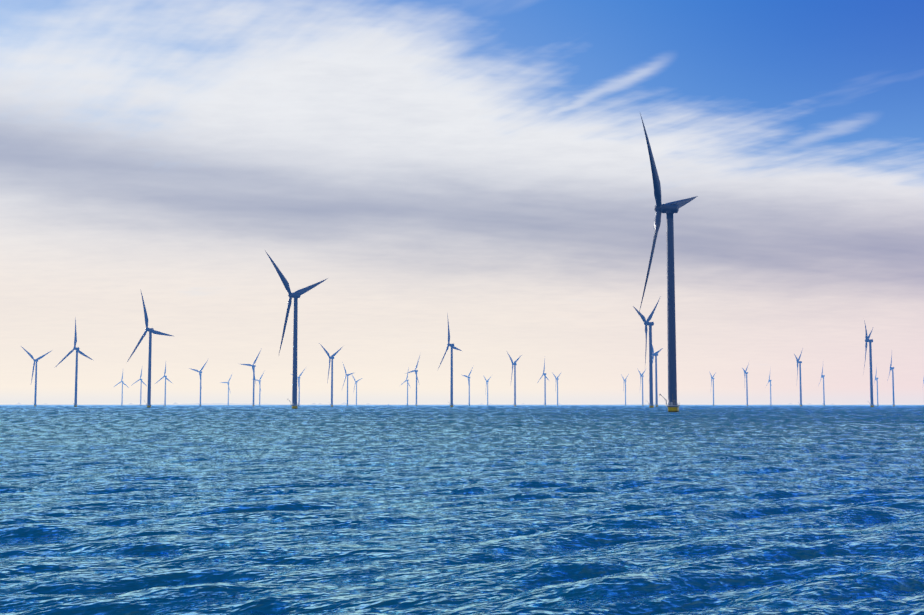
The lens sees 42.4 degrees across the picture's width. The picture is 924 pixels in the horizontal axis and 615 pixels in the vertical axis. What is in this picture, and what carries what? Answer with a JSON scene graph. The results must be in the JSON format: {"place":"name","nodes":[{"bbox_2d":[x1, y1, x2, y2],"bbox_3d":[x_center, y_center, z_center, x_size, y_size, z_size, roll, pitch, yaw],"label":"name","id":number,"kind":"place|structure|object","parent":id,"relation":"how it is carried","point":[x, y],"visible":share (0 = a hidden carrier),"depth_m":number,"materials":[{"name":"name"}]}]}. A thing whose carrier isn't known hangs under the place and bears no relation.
{"place":"outdoors","nodes":[
{"label":"outdoors","id":0,"kind":"place"},
{"bbox_2d":[0,405,923,614],"bbox_3d":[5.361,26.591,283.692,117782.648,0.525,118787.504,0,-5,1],"label":"sea","id":1,"kind":"structure","parent":0,"point":[458,510],"depth_m":38.53,"materials":[{"name":"liquid"}]},
{"bbox_2d":[22,347,50,405],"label":"wind turbine","id":2,"kind":"object","parent":1,"relation":"on","point":[36,361],"visible":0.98,"depth_m":2476.48,"materials":[{"name":"paint"}]},
{"bbox_2d":[58,319,93,406],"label":"wind turbine","id":3,"kind":"object","parent":1,"relation":"on","point":[76,367],"visible":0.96,"depth_m":1951.19,"materials":[{"name":"paint"}]},
{"bbox_2d":[114,373,128,405],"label":"wind turbine","id":4,"kind":"object","parent":1,"relation":"on","point":[122,389],"visible":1,"depth_m":4701.23,"materials":[{"name":"paint"}]},
{"bbox_2d":[132,370,146,405],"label":"wind turbine","id":5,"kind":"object","parent":1,"relation":"on","point":[141,386],"visible":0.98,"depth_m":4303.51,"materials":[{"name":"paint"}]},
{"bbox_2d":[127,292,171,407],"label":"wind turbine","id":6,"kind":"object","parent":1,"relation":"on","point":[150,331],"visible":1,"depth_m":1458.09,"materials":[{"name":"paint"}]},
{"bbox_2d":[155,365,172,405],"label":"wind turbine","id":7,"kind":"object","parent":1,"relation":"on","point":[164,403],"visible":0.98,"depth_m":3849.95,"materials":[{"name":"paint"}]},
{"bbox_2d":[189,360,207,405],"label":"wind turbine","id":8,"kind":"object","parent":1,"relation":"on","point":[200,372],"visible":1,"depth_m":3351.92,"materials":[{"name":"paint"}]},
{"bbox_2d":[220,375,231,405],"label":"wind turbine","id":9,"kind":"object","parent":1,"relation":"on","point":[228,389],"visible":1,"depth_m":4999.45,"materials":[{"name":"paint"}]},
{"bbox_2d":[241,348,261,405],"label":"wind turbine","id":10,"kind":"object","parent":1,"relation":"on","point":[253,369],"visible":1,"depth_m":2821.95,"materials":[{"name":"paint"}]},
{"bbox_2d":[252,374,262,405],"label":"wind turbine","id":11,"kind":"object","parent":1,"relation":"on","point":[259,388],"visible":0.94,"depth_m":4576.42,"materials":[{"name":"paint"}]},
{"bbox_2d":[265,251,327,408],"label":"wind turbine","id":12,"kind":"object","parent":1,"relation":"on","point":[296,295],"visible":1,"depth_m":997.69,"materials":[{"name":"paint"}]},
{"bbox_2d":[292,369,304,405],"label":"wind turbine","id":13,"kind":"object","parent":1,"relation":"on","point":[299,387],"visible":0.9,"depth_m":4061.59,"materials":[{"name":"paint"}]},
{"bbox_2d":[319,343,341,406],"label":"wind turbine","id":14,"kind":"object","parent":1,"relation":"on","point":[331,358],"visible":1,"depth_m":2332.54,"materials":[{"name":"paint"}]},
{"bbox_2d":[342,362,352,405],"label":"wind turbine","id":15,"kind":"object","parent":1,"relation":"on","point":[347,375],"visible":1,"depth_m":3686.65,"materials":[{"name":"paint"}]},
{"bbox_2d":[352,375,361,405],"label":"wind turbine","id":16,"kind":"object","parent":1,"relation":"on","point":[356,388],"visible":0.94,"depth_m":4799.48,"materials":[{"name":"paint"}]},
{"bbox_2d":[401,368,409,405],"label":"wind turbine","id":17,"kind":"object","parent":1,"relation":"on","point":[407,387],"visible":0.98,"depth_m":4457.10,"materials":[{"name":"paint"}]},
{"bbox_2d":[405,356,419,405],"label":"wind turbine","id":18,"kind":"object","parent":1,"relation":"on","point":[416,371],"visible":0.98,"depth_m":3232.65,"materials":[{"name":"paint"}]},
{"bbox_2d":[439,314,461,406],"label":"wind turbine","id":19,"kind":"object","parent":1,"relation":"on","point":[452,346],"visible":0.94,"depth_m":1830.72,"materials":[{"name":"paint"}]},
{"bbox_2d":[463,367,472,405],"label":"wind turbine","id":20,"kind":"object","parent":1,"relation":"on","point":[468,377],"visible":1,"depth_m":3979.78,"materials":[{"name":"paint"}]},
{"bbox_2d":[484,377,490,405],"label":"wind turbine","id":21,"kind":"object","parent":1,"relation":"on","point":[487,381],"visible":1,"depth_m":4743.84,"materials":[{"name":"paint"}]},
{"bbox_2d":[507,352,520,405],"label":"wind turbine","id":22,"kind":"object","parent":1,"relation":"on","point":[514,364],"visible":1,"depth_m":2695.03,"materials":[{"name":"paint"}]},
{"bbox_2d":[537,360,547,405],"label":"wind turbine","id":23,"kind":"object","parent":1,"relation":"on","point":[544,374],"visible":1,"depth_m":3558.88,"materials":[{"name":"paint"}]},
{"bbox_2d":[553,373,560,405],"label":"wind turbine","id":24,"kind":"object","parent":1,"relation":"on","point":[557,378],"visible":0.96,"depth_m":4257.88,"materials":[{"name":"paint"}]},
{"bbox_2d":[622,374,628,405],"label":"wind turbine","id":25,"kind":"object","parent":1,"relation":"on","point":[625,388],"visible":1,"depth_m":4587.69,"materials":[{"name":"paint"}]},
{"bbox_2d":[637,368,645,405],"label":"wind turbine","id":26,"kind":"object","parent":1,"relation":"on","point":[642,375],"visible":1,"depth_m":3812.62,"materials":[{"name":"paint"}]},
{"bbox_2d":[634,296,660,407],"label":"wind turbine","id":27,"kind":"object","parent":1,"relation":"on","point":[650,325],"visible":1,"depth_m":1346.54,"materials":[{"name":"paint"}]},
{"bbox_2d":[652,346,662,406],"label":"wind turbine","id":28,"kind":"object","parent":1,"relation":"on","point":[655,354],"visible":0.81,"depth_m":2190.71,"materials":[{"name":"paint"}]},
{"bbox_2d":[639,114,696,411],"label":"wind turbine","id":29,"kind":"object","parent":1,"relation":"on","point":[669,209],"visible":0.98,"depth_m":553.42,"materials":[{"name":"paint"}]},
{"bbox_2d":[709,371,714,405],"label":"wind turbine","id":30,"kind":"object","parent":1,"relation":"on","point":[713,386],"visible":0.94,"depth_m":4169.54,"materials":[{"name":"paint"}]},
{"bbox_2d":[742,363,748,405],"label":"wind turbine","id":31,"kind":"object","parent":1,"relation":"on","point":[745,372],"visible":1,"depth_m":3432.48,"materials":[{"name":"paint"}]},
{"bbox_2d":[768,375,771,405],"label":"wind turbine","id":32,"kind":"object","parent":1,"relation":"on","point":[770,403],"visible":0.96,"depth_m":4487.55,"materials":[{"name":"paint"}]},
{"bbox_2d":[794,351,801,405],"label":"wind turbine","id":33,"kind":"object","parent":1,"relation":"on","point":[799,362],"visible":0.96,"depth_m":2563.10,"materials":[{"name":"paint"}]},
{"bbox_2d":[819,368,824,405],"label":"wind turbine","id":34,"kind":"object","parent":1,"relation":"on","point":[822,376],"visible":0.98,"depth_m":3779.69,"materials":[{"name":"paint"}]},
{"bbox_2d":[863,321,873,406],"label":"wind turbine","id":35,"kind":"object","parent":1,"relation":"on","point":[867,339],"visible":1,"depth_m":1708.18,"materials":[{"name":"paint"}]},
{"bbox_2d":[874,367,878,405],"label":"wind turbine","id":36,"kind":"object","parent":1,"relation":"on","point":[876,379],"visible":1,"depth_m":4129.41,"materials":[{"name":"paint"}]},
{"bbox_2d":[888,356,894,405],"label":"wind turbine","id":37,"kind":"object","parent":1,"relation":"on","point":[892,368],"visible":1,"depth_m":2977.22,"materials":[{"name":"paint"}]},
{"bbox_2d":[0,0,923,404],"label":"sky","id":38,"kind":"structure","parent":0,"point":[485,165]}
]}

